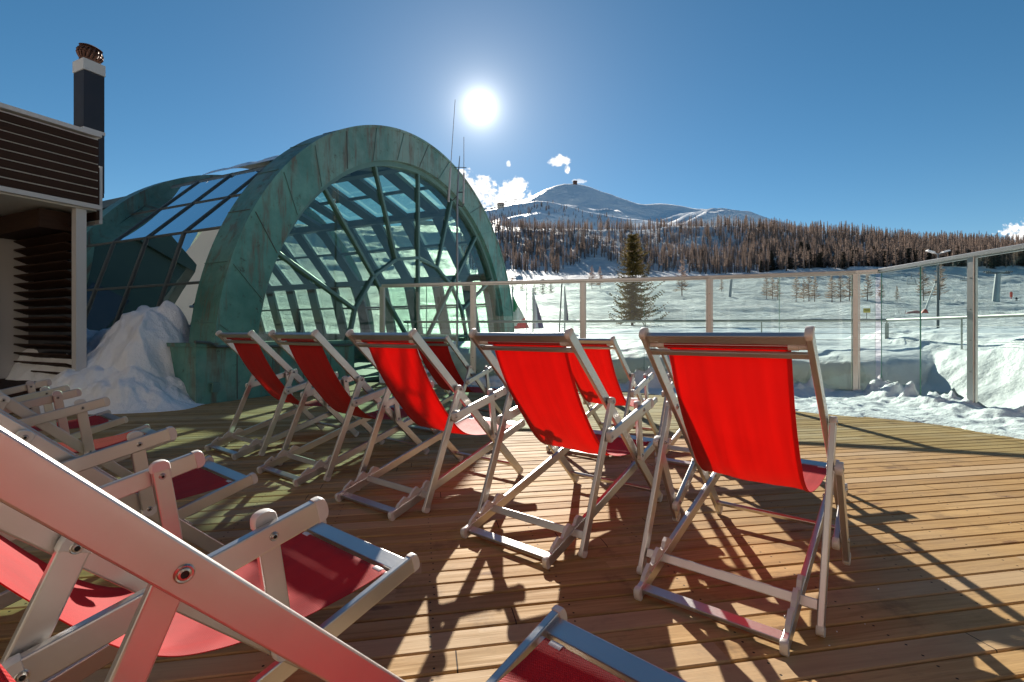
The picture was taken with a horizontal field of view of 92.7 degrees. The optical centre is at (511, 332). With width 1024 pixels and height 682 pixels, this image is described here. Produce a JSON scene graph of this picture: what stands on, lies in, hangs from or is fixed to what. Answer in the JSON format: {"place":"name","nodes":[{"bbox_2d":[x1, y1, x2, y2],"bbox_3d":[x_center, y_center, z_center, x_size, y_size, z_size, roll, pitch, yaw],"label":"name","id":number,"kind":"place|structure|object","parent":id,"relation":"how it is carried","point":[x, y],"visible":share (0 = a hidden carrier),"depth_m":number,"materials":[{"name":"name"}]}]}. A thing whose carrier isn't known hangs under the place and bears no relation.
{"place":"outdoors","nodes":[
{"label":"outdoors","id":0,"kind":"place"},
{"bbox_2d":[0,382,1023,681],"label":"deck floor","id":1,"kind":"structure","parent":0,"point":[936,540],"depth_m":2.32,"materials":[{"name":"brown wood"}]},
{"bbox_2d":[0,102,103,408],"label":"slatted kiosk","id":2,"kind":"object","parent":1,"relation":"on","point":[51,195],"visible":0.91,"depth_m":6.94,"materials":[{"name":"paint"}]},
{"bbox_2d":[72,43,105,193],"bbox_3d":[-6.752,-3.364,7.553,0.356,2.318,0.704,0,0,30],"label":"chimney","id":3,"kind":"object","parent":2,"relation":"on","point":[88,70],"visible":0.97,"depth_m":7.62,"materials":[{"name":"grey metal"}]},
{"bbox_2d":[0,379,127,442],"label":"deck chair","id":4,"kind":"object","parent":1,"relation":"on","point":[106,419],"visible":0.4,"depth_m":3.80,"materials":[{"name":"wood"}]},
{"bbox_2d":[0,388,174,477],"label":"deck chair","id":5,"kind":"object","parent":1,"relation":"on","point":[61,413],"visible":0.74,"depth_m":2.81,"materials":[{"name":"wood"}]},
{"bbox_2d":[6,300,203,413],"bbox_3d":[-6.200,0.280,7.900,4.400,1.580,3.400,0,0,0],"label":"snow pile","id":6,"kind":"object","parent":1,"relation":"on","point":[128,369],"visible":0.52,"depth_m":7.01,"materials":[{"name":"white snow"}]},
{"bbox_2d":[0,409,257,609],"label":"deck chair","id":7,"kind":"object","parent":1,"relation":"on","point":[210,475],"visible":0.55,"depth_m":1.92,"materials":[{"name":"wood"}]},
{"bbox_2d":[0,450,419,681],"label":"deck chair","id":8,"kind":"object","parent":1,"relation":"on","point":[296,560],"visible":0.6,"depth_m":1.07,"materials":[{"name":"fabric"}]},
{"bbox_2d":[205,330,358,459],"bbox_3d":[-2.128,0.515,4.684,0.748,1.074,1.284,0,0,36],"label":"deck chair","id":9,"kind":"object","parent":1,"relation":"on","point":[245,347],"visible":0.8,"depth_m":4.43,"materials":[{"name":"fabric"}]},
{"bbox_2d":[87,125,514,403],"bbox_3d":[-8.965,-1.854,15.220,15.412,5.838,11.324,0,0,25],"label":"glass vault","id":10,"kind":"object","parent":1,"relation":"on","point":[203,253],"visible":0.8,"depth_m":10.16,"materials":[{"name":"green metal"}]},
{"bbox_2d":[203,155,278,174],"bbox_3d":[-5.404,-4.154,12.351,3.600,0.666,2.686,0,0,25],"label":"snow patch","id":11,"kind":"object","parent":10,"relation":"on","point":[256,164],"visible":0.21,"depth_m":12.10,"materials":[{"name":"white snow"}]},
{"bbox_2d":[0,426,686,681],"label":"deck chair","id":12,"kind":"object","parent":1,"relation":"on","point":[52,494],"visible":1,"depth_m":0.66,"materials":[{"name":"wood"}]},
{"bbox_2d":[257,329,429,486],"bbox_3d":[-1.299,0.515,3.981,0.748,1.074,1.284,0,0,37],"label":"deck chair","id":13,"kind":"object","parent":1,"relation":"on","point":[305,352],"visible":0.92,"depth_m":3.74,"materials":[{"name":"fabric"}]},
{"bbox_2d":[335,329,524,520],"bbox_3d":[-0.499,0.515,3.379,0.748,1.074,1.284,0,0,37],"label":"deck chair","id":14,"kind":"object","parent":1,"relation":"on","point":[394,360],"visible":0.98,"depth_m":3.14,"materials":[{"name":"fabric"}]},
{"bbox_2d":[403,335,505,430],"bbox_3d":[-0.656,0.540,5.703,0.748,1.023,1.284,0,0,34],"label":"deck chair","id":15,"kind":"object","parent":1,"relation":"on","point":[438,346],"visible":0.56,"depth_m":5.44,"materials":[{"name":"wood"}]},
{"bbox_2d":[460,328,662,568],"bbox_3d":[0.349,0.515,2.819,0.748,1.074,1.284,0,0,39],"label":"deck chair","id":16,"kind":"object","parent":1,"relation":"on","point":[533,372],"visible":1,"depth_m":2.58,"materials":[{"name":"fabric"}]},
{"bbox_2d":[546,336,658,456],"bbox_3d":[0.898,0.540,4.659,0.748,1.023,1.284,0,0,37],"label":"deck chair","id":17,"kind":"object","parent":1,"relation":"on","point":[597,352],"visible":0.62,"depth_m":4.41,"materials":[{"name":"fabric"}]},
{"bbox_2d":[379,269,878,390],"bbox_3d":[1.582,0.014,9.216,9.078,2.072,0.285,0,0,16],"label":"glass fence","id":18,"kind":"object","parent":1,"relation":"on","point":[856,274],"visible":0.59,"depth_m":8.91,"materials":[{"name":"glass"}]},
{"bbox_2d":[655,348,725,475],"bbox_3d":[1.749,0.540,4.241,0.748,1.023,1.284,0,0,38],"label":"deck chair","id":19,"kind":"object","parent":1,"relation":"on","point":[673,440],"visible":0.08,"depth_m":4.15,"materials":[{"name":"wood"}]},
{"bbox_2d":[379,366,1023,438],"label":"snow","id":20,"kind":"structure","parent":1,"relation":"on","point":[879,397],"depth_m":6.57,"materials":[{"name":"white snow"}]},
{"bbox_2d":[633,326,850,656],"bbox_3d":[1.093,0.515,2.231,0.748,1.075,1.284,0,0,40],"label":"deck chair","id":21,"kind":"object","parent":1,"relation":"on","point":[732,408],"visible":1,"depth_m":1.99,"materials":[{"name":"fabric"}]},
{"bbox_2d":[878,243,1023,403],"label":"glass fence","id":22,"kind":"object","parent":1,"relation":"on","point":[972,325],"visible":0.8,"depth_m":6.25,"materials":[{"name":"glass"}]},
{"bbox_2d":[0,0,1023,241],"label":"sky","id":23,"kind":"structure","parent":0,"point":[893,114],"materials":[{"name":"blue"}]},
{"bbox_2d":[448,201,668,229],"bbox_3d":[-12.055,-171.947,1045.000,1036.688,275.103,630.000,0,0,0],"label":"snowy knoll","id":24,"kind":"structure","parent":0,"point":[540,215],"depth_m":1073.29,"materials":[{"name":"white snow"}]},
{"bbox_2d":[497,203,503,208],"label":"lift station","id":25,"kind":"object","parent":24,"relation":"on","point":[500,205],"visible":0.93,"depth_m":1134.56,"materials":[{"name":"grey"}]},
{"bbox_2d":[489,201,621,228],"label":"trees","id":26,"kind":"object","parent":24,"relation":"on","point":[529,211],"visible":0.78,"depth_m":1067.92,"materials":[{"name":"brown plant"}]},
{"bbox_2d":[400,184,808,232],"bbox_3d":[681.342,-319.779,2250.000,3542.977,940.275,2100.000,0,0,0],"label":"mountain","id":27,"kind":"structure","parent":0,"point":[584,198],"depth_m":2309.99,"materials":[{"name":"white snow"}]},
{"bbox_2d":[261,224,1023,408],"bbox_3d":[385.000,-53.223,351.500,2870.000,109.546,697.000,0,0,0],"label":"ski slope","id":28,"kind":"structure","parent":0,"point":[1000,375],"depth_m":86.14,"materials":[{"name":"white snow"}]},
{"bbox_2d":[447,105,465,348],"bbox_3d":[-1.195,-2.153,10.600,0.413,5.806,0.052,0,0,0],"label":"antenna mast","id":29,"kind":"object","parent":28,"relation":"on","point":[448,193],"visible":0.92,"depth_m":10.58,"materials":[{"name":"grey metal"}]},
{"bbox_2d":[512,286,528,328],"bbox_3d":[0.330,-0.682,18.999,0.680,2.220,0.162,0,0,0],"label":"flag","id":30,"kind":"object","parent":28,"relation":"on","point":[518,314],"visible":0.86,"depth_m":18.99,"materials":[{"name":"fabric"}]},
{"bbox_2d":[532,288,543,332],"bbox_3d":[1.038,-0.674,19.499,0.460,2.208,0.162,0,0,0],"label":"flag","id":31,"kind":"object","parent":28,"relation":"on","point":[536,315],"visible":0.9,"depth_m":19.48,"materials":[{"name":"fabric"}]},
{"bbox_2d":[534,279,547,292],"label":"spruce bush","id":32,"kind":"object","parent":28,"relation":"on","point":[542,288],"visible":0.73,"depth_m":165.58,"materials":[{"name":"green plant"}]},
{"bbox_2d":[559,283,562,319],"bbox_3d":[1.981,-0.883,20.000,0.203,2.639,0.056,0,0,0],"label":"snow pole","id":33,"kind":"object","parent":28,"relation":"on","point":[560,302],"visible":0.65,"depth_m":19.98,"materials":[{"name":"grey metal"}]},
{"bbox_2d":[564,286,567,332],"bbox_3d":[2.273,-0.784,20.479,0.150,2.300,0.169,0,0,-22],"label":"flag","id":34,"kind":"object","parent":28,"relation":"on","point":[565,311],"visible":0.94,"depth_m":20.48,"materials":[{"name":"fabric"}]},
{"bbox_2d":[588,266,595,284],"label":"larch tree","id":35,"kind":"object","parent":28,"relation":"on","point":[592,276],"visible":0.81,"depth_m":207.59,"materials":[{"name":"brown plant"}]},
{"bbox_2d":[595,267,602,284],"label":"larch tree","id":36,"kind":"object","parent":28,"relation":"on","point":[600,271],"visible":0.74,"depth_m":207.44,"materials":[{"name":"brown plant"}]},
{"bbox_2d":[607,233,668,324],"bbox_3d":[9.802,-4.040,37.872,4.729,7.347,4.553,0,0,0],"label":"spruce tree","id":37,"kind":"object","parent":28,"relation":"on","point":[631,298],"visible":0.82,"depth_m":37.69,"materials":[{"name":"green plant"}]},
{"bbox_2d":[672,260,687,295],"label":"larch tree","id":38,"kind":"object","parent":28,"relation":"on","point":[682,274],"visible":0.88,"depth_m":163.44,"materials":[{"name":"brown plant"}]},
{"bbox_2d":[404,313,1023,350],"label":"cable railing","id":39,"kind":"object","parent":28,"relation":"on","point":[886,333],"visible":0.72,"depth_m":10.48,"materials":[{"name":"silver metal"}]},
{"bbox_2d":[728,279,732,296],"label":"lift pylon","id":40,"kind":"object","parent":28,"relation":"on","point":[730,290],"visible":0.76,"depth_m":168.97,"materials":[{"name":"grey metal"}]},
{"bbox_2d":[460,214,1023,271],"bbox_3d":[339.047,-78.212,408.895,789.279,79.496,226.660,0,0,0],"label":"forest","id":41,"kind":"object","parent":28,"relation":"on","point":[872,239],"visible":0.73,"depth_m":400.21,"materials":[{"name":"brown plant"}]},
{"bbox_2d":[741,250,745,271],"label":"larch tree","id":42,"kind":"object","parent":28,"relation":"on","point":[743,261],"visible":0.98,"depth_m":306.78,"materials":[{"name":"brown plant"}]},
{"bbox_2d":[759,262,763,271],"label":"spruce tree","id":43,"kind":"object","parent":28,"relation":"on","point":[761,267],"visible":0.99,"depth_m":301.34,"materials":[{"name":"green plant"}]},
{"bbox_2d":[762,278,772,298],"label":"larch tree","id":44,"kind":"object","parent":28,"relation":"on","point":[764,287],"visible":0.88,"depth_m":163.46,"materials":[{"name":"brown plant"}]},
{"bbox_2d":[765,254,769,271],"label":"larch tree","id":45,"kind":"object","parent":28,"relation":"on","point":[768,268],"visible":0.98,"depth_m":302.71,"materials":[{"name":"brown plant"}]},
{"bbox_2d":[769,254,775,270],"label":"spruce tree","id":46,"kind":"object","parent":28,"relation":"on","point":[772,265],"visible":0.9,"depth_m":306.12,"materials":[{"name":"green plant"}]},
{"bbox_2d":[769,278,776,298],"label":"larch tree","id":47,"kind":"object","parent":28,"relation":"on","point":[772,285],"visible":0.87,"depth_m":164.54,"materials":[{"name":"brown plant"}]},
{"bbox_2d":[773,279,783,299],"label":"larch tree","id":48,"kind":"object","parent":28,"relation":"on","point":[777,294],"visible":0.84,"depth_m":164.57,"materials":[{"name":"brown plant"}]},
{"bbox_2d":[780,251,783,269],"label":"larch tree","id":49,"kind":"object","parent":28,"relation":"on","point":[782,262],"visible":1,"depth_m":302.17,"materials":[{"name":"brown plant"}]},
{"bbox_2d":[788,257,793,268],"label":"spruce tree","id":50,"kind":"object","parent":28,"relation":"on","point":[790,265],"visible":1,"depth_m":302.45,"materials":[{"name":"green plant"}]},
{"bbox_2d":[792,246,799,269],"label":"larch tree","id":51,"kind":"object","parent":28,"relation":"on","point":[795,264],"visible":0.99,"depth_m":299.02,"materials":[{"name":"brown plant"}]},
{"bbox_2d":[790,277,804,301],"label":"larch tree","id":52,"kind":"object","parent":28,"relation":"on","point":[795,286],"visible":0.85,"depth_m":132.33,"materials":[{"name":"brown plant"}]},
{"bbox_2d":[800,246,806,268],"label":"larch tree","id":53,"kind":"object","parent":28,"relation":"on","point":[804,258],"visible":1,"depth_m":302.68,"materials":[{"name":"brown plant"}]},
{"bbox_2d":[799,280,808,298],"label":"larch tree","id":54,"kind":"object","parent":28,"relation":"on","point":[802,294],"visible":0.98,"depth_m":155.50,"materials":[{"name":"brown plant"}]},
{"bbox_2d":[806,250,810,268],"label":"larch tree","id":55,"kind":"object","parent":28,"relation":"on","point":[809,257],"visible":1,"depth_m":302.28,"materials":[{"name":"brown plant"}]},
{"bbox_2d":[803,276,815,300],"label":"larch tree","id":56,"kind":"object","parent":28,"relation":"on","point":[808,285],"visible":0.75,"depth_m":157.64,"materials":[{"name":"brown plant"}]},
{"bbox_2d":[806,252,813,267],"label":"spruce tree","id":57,"kind":"object","parent":28,"relation":"on","point":[811,261],"visible":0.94,"depth_m":303.54,"materials":[{"name":"green plant"}]},
{"bbox_2d":[810,277,819,301],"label":"larch tree","id":58,"kind":"object","parent":28,"relation":"on","point":[813,291],"visible":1,"depth_m":148.05,"materials":[{"name":"brown plant"}]},
{"bbox_2d":[816,253,822,267],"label":"spruce tree","id":59,"kind":"object","parent":28,"relation":"on","point":[819,259],"visible":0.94,"depth_m":304.90,"materials":[{"name":"green plant"}]},
{"bbox_2d":[824,276,838,297],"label":"larch tree","id":60,"kind":"object","parent":28,"relation":"on","point":[830,291],"visible":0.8,"depth_m":138.84,"materials":[{"name":"brown plant"}]},
{"bbox_2d":[836,249,839,267],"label":"larch tree","id":61,"kind":"object","parent":28,"relation":"on","point":[837,260],"visible":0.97,"depth_m":301.87,"materials":[{"name":"brown plant"}]},
{"bbox_2d":[832,275,849,301],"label":"larch tree","id":62,"kind":"object","parent":28,"relation":"on","point":[840,286],"visible":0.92,"depth_m":136.07,"materials":[{"name":"brown plant"}]},
{"bbox_2d":[840,251,848,268],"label":"spruce tree","id":63,"kind":"object","parent":28,"relation":"on","point":[843,263],"visible":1,"depth_m":296.72,"materials":[{"name":"green plant"}]},
{"bbox_2d":[845,275,852,300],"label":"larch tree","id":64,"kind":"object","parent":28,"relation":"on","point":[848,284],"visible":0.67,"depth_m":136.03,"materials":[{"name":"brown plant"}]},
{"bbox_2d":[846,247,851,266],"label":"larch tree","id":65,"kind":"object","parent":28,"relation":"on","point":[848,254],"visible":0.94,"depth_m":301.19,"materials":[{"name":"brown plant"}]},
{"bbox_2d":[849,250,858,266],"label":"spruce tree","id":66,"kind":"object","parent":28,"relation":"on","point":[852,255],"visible":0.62,"depth_m":314.32,"materials":[{"name":"green plant"}]},
{"bbox_2d":[858,245,861,265],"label":"larch tree","id":67,"kind":"object","parent":28,"relation":"on","point":[860,248],"visible":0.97,"depth_m":313.44,"materials":[{"name":"brown plant"}]},
{"bbox_2d":[863,308,869,318],"bbox_3d":[31.962,-1.414,44.017,0.620,1.538,0.086,0,0,0],"label":"piste sign","id":68,"kind":"object","parent":28,"relation":"on","point":[866,310],"visible":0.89,"depth_m":43.98,"materials":[{"name":"yellow metal"}]},
{"bbox_2d":[861,274,873,300],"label":"larch tree","id":69,"kind":"object","parent":28,"relation":"on","point":[867,290],"visible":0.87,"depth_m":125.86,"materials":[{"name":"brown plant"}]},
{"bbox_2d":[867,248,872,265],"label":"larch tree","id":70,"kind":"object","parent":28,"relation":"on","point":[870,257],"visible":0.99,"depth_m":318.20,"materials":[{"name":"brown plant"}]},
{"bbox_2d":[877,280,884,299],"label":"larch tree","id":71,"kind":"object","parent":28,"relation":"on","point":[883,292],"visible":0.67,"depth_m":125.01,"materials":[{"name":"brown plant"}]},
{"bbox_2d":[882,251,889,266],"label":"spruce tree","id":72,"kind":"object","parent":28,"relation":"on","point":[885,259],"visible":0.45,"depth_m":320.67,"materials":[{"name":"green plant"}]},
{"bbox_2d":[885,250,889,266],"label":"larch tree","id":73,"kind":"object","parent":28,"relation":"on","point":[887,263],"visible":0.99,"depth_m":301.94,"materials":[{"name":"brown plant"}]},
{"bbox_2d":[892,245,900,265],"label":"larch tree","id":74,"kind":"object","parent":28,"relation":"on","point":[895,259],"visible":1,"depth_m":301.05,"materials":[{"name":"brown plant"}]},
{"bbox_2d":[897,244,902,264],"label":"larch tree","id":75,"kind":"object","parent":28,"relation":"on","point":[900,253],"visible":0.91,"depth_m":313.74,"materials":[{"name":"brown plant"}]},
{"bbox_2d":[905,251,909,262],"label":"spruce tree","id":76,"kind":"object","parent":28,"relation":"on","point":[907,254],"visible":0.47,"depth_m":312.39,"materials":[{"name":"green plant"}]},
{"bbox_2d":[905,310,919,313],"bbox_3d":[50.882,-2.465,62.023,2.200,0.750,0.145,0,0,0],"label":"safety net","id":77,"kind":"object","parent":28,"relation":"on","point":[915,311],"visible":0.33,"depth_m":61.95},
{"bbox_2d":[914,267,931,300],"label":"larch tree","id":78,"kind":"object","parent":28,"relation":"on","point":[923,285],"visible":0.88,"depth_m":120.71,"materials":[{"name":"brown plant"}]},
{"bbox_2d":[921,281,936,312],"bbox_3d":[49.434,-3.475,58.000,2.068,5.389,0.840,0,0,0],"label":"snow lance","id":79,"kind":"object","parent":28,"relation":"on","point":[925,310],"visible":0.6,"depth_m":57.93,"materials":[{"name":"white paint"}]},
{"bbox_2d":[926,250,950,327],"bbox_3d":[26.163,-2.453,30.000,1.400,5.256,0.200,0,0,0],"label":"street lamp","id":80,"kind":"object","parent":28,"relation":"on","point":[937,321],"visible":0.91,"depth_m":29.96,"materials":[{"name":"grey metal"}]},
{"bbox_2d":[929,264,951,299],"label":"larch tree","id":81,"kind":"object","parent":28,"relation":"on","point":[942,281],"visible":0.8,"depth_m":119.70,"materials":[{"name":"brown plant"}]},
{"bbox_2d":[952,250,961,266],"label":"spruce tree","id":82,"kind":"object","parent":28,"relation":"on","point":[957,262],"visible":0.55,"depth_m":306.06,"materials":[{"name":"green plant"}]},
{"bbox_2d":[978,245,982,266],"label":"larch tree","id":83,"kind":"object","parent":28,"relation":"on","point":[980,261],"visible":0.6,"depth_m":307.06,"materials":[{"name":"brown plant"}]},
{"bbox_2d":[988,255,996,268],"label":"spruce tree","id":84,"kind":"object","parent":28,"relation":"on","point":[992,265],"visible":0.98,"depth_m":298.81,"materials":[{"name":"green plant"}]},
{"bbox_2d":[983,271,1012,301],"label":"lift pylon","id":85,"kind":"object","parent":28,"relation":"on","point":[996,289],"visible":0.99,"depth_m":110.67,"materials":[{"name":"white metal"}]},
{"bbox_2d":[994,254,1001,266],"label":"spruce tree","id":86,"kind":"object","parent":28,"relation":"on","point":[995,258],"visible":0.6,"depth_m":306.67,"materials":[{"name":"green plant"}]},
{"bbox_2d":[1002,253,1010,265],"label":"spruce tree","id":87,"kind":"object","parent":28,"relation":"on","point":[1004,259],"visible":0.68,"depth_m":308.84,"materials":[{"name":"green plant"}]},
{"bbox_2d":[1017,252,1023,265],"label":"spruce tree","id":88,"kind":"object","parent":28,"relation":"on","point":[1019,263],"visible":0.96,"depth_m":311.62,"materials":[{"name":"green plant"}]},
{"bbox_2d":[1019,252,1023,266],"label":"spruce tree","id":89,"kind":"object","parent":28,"relation":"on","point":[1022,255],"visible":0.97,"depth_m":310.83,"materials":[{"name":"green plant"}]},
{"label":"lift cable","id":90,"kind":"object","parent":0,"visible":0},
{"bbox_2d":[907,274,916,284],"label":"lift chair","id":91,"kind":"object","parent":90,"relation":"hanging from","point":[911,283],"visible":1,"depth_m":138.02,"materials":[{"name":"grey metal"}]}
]}

